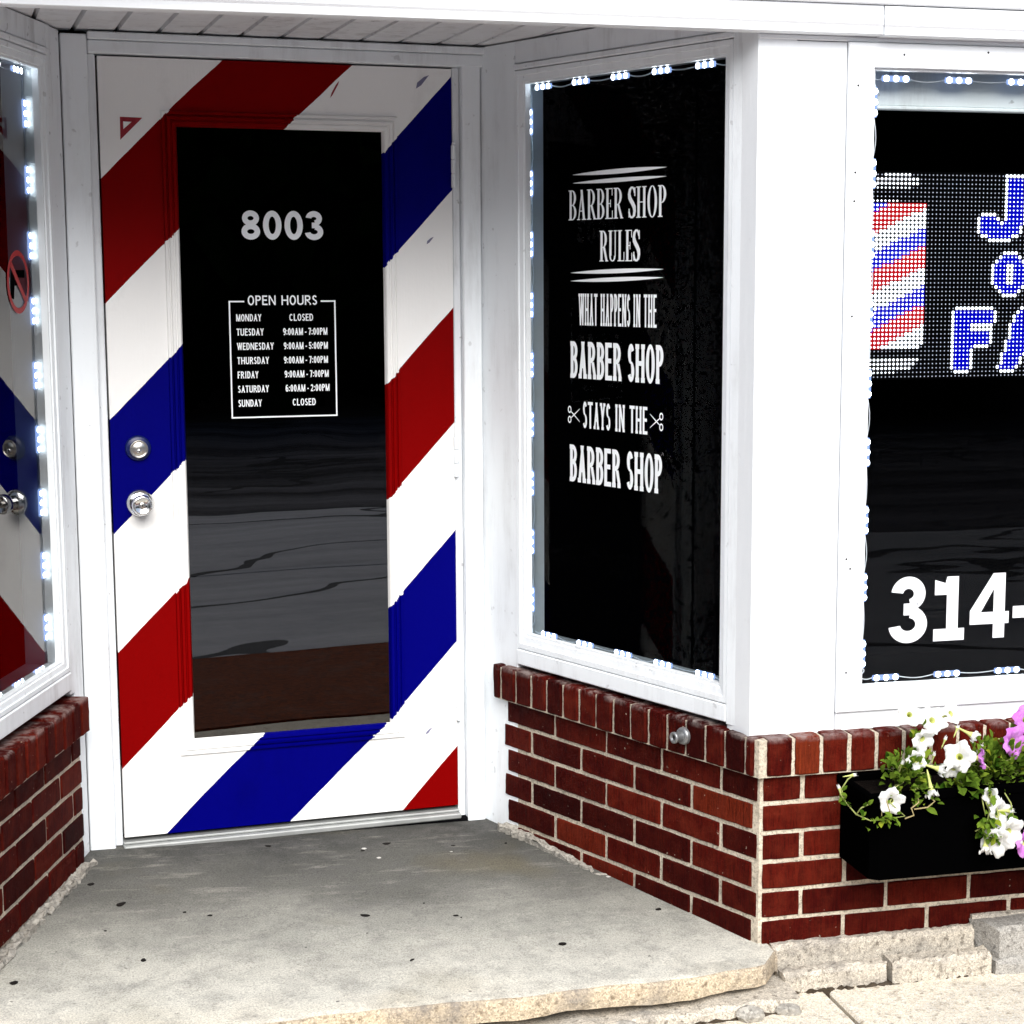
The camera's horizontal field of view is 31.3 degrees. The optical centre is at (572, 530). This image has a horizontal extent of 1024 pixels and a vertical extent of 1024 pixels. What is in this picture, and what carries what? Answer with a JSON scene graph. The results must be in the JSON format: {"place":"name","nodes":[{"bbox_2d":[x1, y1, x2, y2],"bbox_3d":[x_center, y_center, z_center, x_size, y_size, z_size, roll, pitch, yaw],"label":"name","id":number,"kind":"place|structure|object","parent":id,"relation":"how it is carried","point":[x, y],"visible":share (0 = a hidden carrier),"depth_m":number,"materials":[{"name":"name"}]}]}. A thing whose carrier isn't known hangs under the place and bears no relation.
{"place":"outdoors","nodes":[
{"label":"outdoors","id":0,"kind":"place"},
{"bbox_2d":[0,818,777,1023],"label":"entry slab","id":1,"kind":"structure","parent":0,"point":[286,932],"depth_m":4.25,"materials":[{"name":"grey concrete"}]},
{"bbox_2d":[116,902,125,906],"bbox_3d":[-1.094,0.905,4.424,0.018,0.007,0.032,2,8,13],"label":"debris scrap","id":2,"kind":"object","parent":1,"relation":"on","point":[120,904],"visible":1,"depth_m":4.42,"materials":[{"name":"black"}]},
{"bbox_2d":[716,973,1023,1023],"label":"sidewalk","id":3,"kind":"structure","parent":0,"point":[992,998],"depth_m":4.17,"materials":[{"name":"concrete"}]},
{"bbox_2d":[476,972,803,1023],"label":"mortar bedding","id":4,"kind":"object","parent":3,"relation":"on","point":[772,993],"visible":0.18,"depth_m":4.08,"materials":[{"name":"concrete"}]},
{"bbox_2d":[736,1005,764,1022],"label":"rubble stone","id":5,"kind":"object","parent":3,"relation":"on","point":[749,1014],"visible":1,"depth_m":4.07,"materials":[{"name":"stone"}]},
{"bbox_2d":[775,1003,801,1015],"bbox_3d":[0.488,1.082,4.126,0.063,0.028,0.041,1,8,10],"label":"rubble stone","id":6,"kind":"object","parent":3,"relation":"on","point":[788,1009],"visible":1,"depth_m":4.11,"materials":[{"name":"stone"}]},
{"bbox_2d":[778,956,886,992],"bbox_3d":[0.612,1.103,4.289,0.262,0.178,0.052,-2,8,-14],"label":"kerb stone","id":7,"kind":"object","parent":3,"relation":"on","point":[833,974],"visible":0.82,"depth_m":4.27,"materials":[{"name":"stone"}]},
{"bbox_2d":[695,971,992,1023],"bbox_3d":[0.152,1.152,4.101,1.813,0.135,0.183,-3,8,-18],"label":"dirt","id":8,"kind":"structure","parent":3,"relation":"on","point":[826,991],"depth_m":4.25,"materials":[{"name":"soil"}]},
{"bbox_2d":[617,1020,637,1023],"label":"rubble stone","id":9,"kind":"object","parent":8,"relation":"on","point":[625,1022],"visible":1,"depth_m":4.00,"materials":[{"name":"stone"}]},
{"bbox_2d":[883,945,991,983],"bbox_3d":[0.870,1.093,4.350,0.258,0.182,0.063,-2,8,-14],"label":"kerb stone","id":10,"kind":"object","parent":3,"relation":"on","point":[950,962],"visible":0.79,"depth_m":4.32,"materials":[{"name":"stone"}]},
{"bbox_2d":[969,913,1023,958],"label":"kerb stone","id":11,"kind":"object","parent":3,"relation":"on","point":[1000,937],"visible":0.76,"depth_m":4.37,"materials":[{"name":"grey stone"}]},
{"bbox_2d":[991,955,1023,974],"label":"kerb stone","id":12,"kind":"object","parent":3,"relation":"on","point":[1011,965],"visible":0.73,"depth_m":4.35,"materials":[{"name":"grey stone"}]},
{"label":"ground","id":13,"kind":"structure","parent":0,"visible":0},
{"bbox_2d":[0,696,97,970],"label":"brick wall","id":14,"kind":"structure","parent":13,"relation":"on","point":[44,868],"depth_m":4.34,"materials":[{"name":"red brick"}]},
{"bbox_2d":[0,7,89,856],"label":"storefront wall","id":15,"kind":"structure","parent":14,"relation":"on","point":[21,30],"depth_m":4.53,"materials":[{"name":"white paint"}]},
{"bbox_2d":[0,39,69,717],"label":"shop window","id":16,"kind":"structure","parent":15,"relation":"attached to","point":[23,655],"depth_m":4.46,"materials":[{"name":"white paint"}]},
{"bbox_2d":[0,65,21,73],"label":"led strip","id":17,"kind":"object","parent":16,"relation":"attached to","point":[15,69],"visible":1,"depth_m":4.31,"materials":[{"name":"white plastic"}]},
{"bbox_2d":[7,250,28,313],"bbox_3d":[-1.300,-0.584,4.282,0.005,0.148,0.148,0,8,1],"label":"warning sticker","id":18,"kind":"object","parent":16,"relation":"attached to","point":[15,276],"visible":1,"depth_m":4.27,"materials":[{"name":"red plastic"}]},
{"bbox_2d":[0,665,43,694],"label":"led strip","id":19,"kind":"object","parent":16,"relation":"attached to","point":[22,679],"visible":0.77,"depth_m":4.39,"materials":[{"name":"white plastic"}]},
{"bbox_2d":[21,78,47,653],"bbox_3d":[-1.315,-0.389,4.468,0.008,1.406,0.014,0,8,2],"label":"led strip","id":20,"kind":"object","parent":16,"relation":"attached to","point":[32,319],"visible":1,"depth_m":4.46,"materials":[{"name":"white plastic"}]},
{"bbox_2d":[493,663,1023,944],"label":"brick wall","id":21,"kind":"structure","parent":13,"relation":"on","point":[718,823],"depth_m":4.41,"materials":[{"name":"red brick"}]},
{"bbox_2d":[669,727,689,744],"bbox_3d":[0.256,0.495,4.391,0.037,0.043,0.043,-6,10,-37],"label":"door stop","id":22,"kind":"object","parent":21,"relation":"attached to","point":[680,735],"depth_m":4.38,"materials":[{"name":"metal"}]},
{"bbox_2d":[480,28,1023,825],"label":"storefront wall","id":23,"kind":"structure","parent":21,"relation":"on","point":[788,172],"depth_m":4.20,"materials":[{"name":"white paint"}]},
{"bbox_2d":[58,31,484,849],"bbox_3d":[-0.753,-0.200,4.861,1.106,2.152,0.085,-3,8,-19],"label":"door frame","id":24,"kind":"object","parent":23,"relation":"attached to","point":[78,93],"visible":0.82,"depth_m":4.77,"materials":[{"name":"white paint"}]},
{"bbox_2d":[95,56,460,837],"bbox_3d":[-0.746,-0.207,4.839,0.926,2.019,0.108,-3,8,-19],"label":"front door","id":25,"kind":"structure","parent":24,"relation":"attached to","point":[279,328],"depth_m":4.84,"materials":[{"name":"paint"}]},
{"bbox_2d":[95,56,457,837],"bbox_3d":[-0.761,-0.211,4.867,0.916,2.019,0.044,-3,8,-19],"label":"door leaf","id":26,"kind":"structure","parent":25,"relation":"in","point":[164,791],"depth_m":4.84,"materials":[{"name":"paint"}]},
{"bbox_2d":[0,0,1023,42],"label":"roof fascia","id":27,"kind":"structure","parent":23,"relation":"attached to","point":[984,20],"depth_m":3.93,"materials":[{"name":"white paint"}]},
{"bbox_2d":[6,7,596,46],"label":"porch ceiling","id":28,"kind":"structure","parent":27,"relation":"attached to","point":[390,31],"depth_m":4.50,"materials":[{"name":"paint"}]},
{"bbox_2d":[515,39,733,703],"bbox_3d":[0.143,-0.398,4.561,0.097,1.529,0.842,-6,10,-38],"label":"shop window","id":29,"kind":"structure","parent":23,"relation":"attached to","point":[632,203],"depth_m":4.61,"materials":[{"name":"black glass"}]},
{"bbox_2d":[530,91,534,625],"bbox_3d":[-0.108,-0.447,4.877,0.008,1.426,0.014,-6,10,-37],"label":"led strip","id":30,"kind":"object","parent":29,"relation":"attached to","point":[532,365],"visible":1,"depth_m":4.87,"materials":[{"name":"white plastic"}]},
{"bbox_2d":[535,631,718,679],"bbox_3d":[0.136,0.316,4.669,0.010,0.014,0.781,-6,10,-37],"label":"led strip","id":31,"kind":"object","parent":29,"relation":"attached to","point":[630,655],"visible":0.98,"depth_m":4.66,"materials":[{"name":"white plastic"}]},
{"bbox_2d":[531,61,725,89],"bbox_3d":[0.133,-1.116,4.471,0.008,0.014,0.786,-6,10,-37],"label":"led strip","id":32,"kind":"object","parent":29,"relation":"attached to","point":[628,75],"visible":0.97,"depth_m":4.47,"materials":[{"name":"white plastic"}]},
{"bbox_2d":[834,42,1023,712],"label":"shop window","id":33,"kind":"structure","parent":23,"relation":"attached to","point":[944,503],"depth_m":4.61,"materials":[{"name":"black glass"}]},
{"bbox_2d":[862,84,877,673],"bbox_3d":[0.687,-0.337,4.229,0.014,1.367,0.008,-2,8,-14],"label":"led strip","id":34,"kind":"object","parent":33,"relation":"attached to","point":[870,372],"visible":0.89,"depth_m":4.22,"materials":[{"name":"white plastic"}]},
{"bbox_2d":[862,666,1023,680],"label":"led strip","id":35,"kind":"object","parent":33,"relation":"attached to","point":[942,673],"visible":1,"depth_m":4.38,"materials":[{"name":"white plastic"}]},
{"bbox_2d":[869,171,1023,379],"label":"led sign","id":36,"kind":"object","parent":33,"relation":"attached to","point":[947,296],"visible":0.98,"depth_m":4.25,"materials":[{"name":"black plastic"}]},
{"bbox_2d":[875,71,1023,113],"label":"roller blind","id":37,"kind":"object","parent":33,"relation":"attached to","point":[943,96],"depth_m":4.23,"materials":[{"name":"grey fabric"}]},
{"bbox_2d":[875,75,1023,84],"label":"led strip","id":38,"kind":"object","parent":33,"relation":"attached to","point":[955,80],"visible":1,"depth_m":4.18,"materials":[{"name":"white plastic"}]},
{"bbox_2d":[837,762,1023,880],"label":"planter box","id":39,"kind":"object","parent":21,"relation":"attached to","point":[924,842],"visible":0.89,"depth_m":4.17,"materials":[{"name":"black plastic"}]},
{"bbox_2d":[837,700,980,830],"bbox_3d":[0.771,0.527,4.162,0.355,0.260,0.176,-6,10,-36],"label":"petunia plant","id":40,"kind":"object","parent":39,"relation":"in","point":[961,755],"visible":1,"depth_m":4.17,"materials":[{"name":"white plant"}]},
{"bbox_2d":[935,705,1023,798],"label":"petunia plant","id":41,"kind":"object","parent":39,"relation":"in","point":[1010,752],"visible":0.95,"depth_m":4.23,"materials":[{"name":"green plant"}]},
{"bbox_2d":[974,781,1023,858],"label":"petunia plant","id":42,"kind":"object","parent":39,"relation":"in","point":[999,832],"visible":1,"depth_m":4.16,"materials":[{"name":"white plant"}]},
{"bbox_2d":[769,909,1023,971],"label":"concrete footing","id":43,"kind":"object","parent":13,"relation":"on","point":[812,951],"visible":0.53,"depth_m":4.35,"materials":[{"name":"grey concrete"}]}
]}

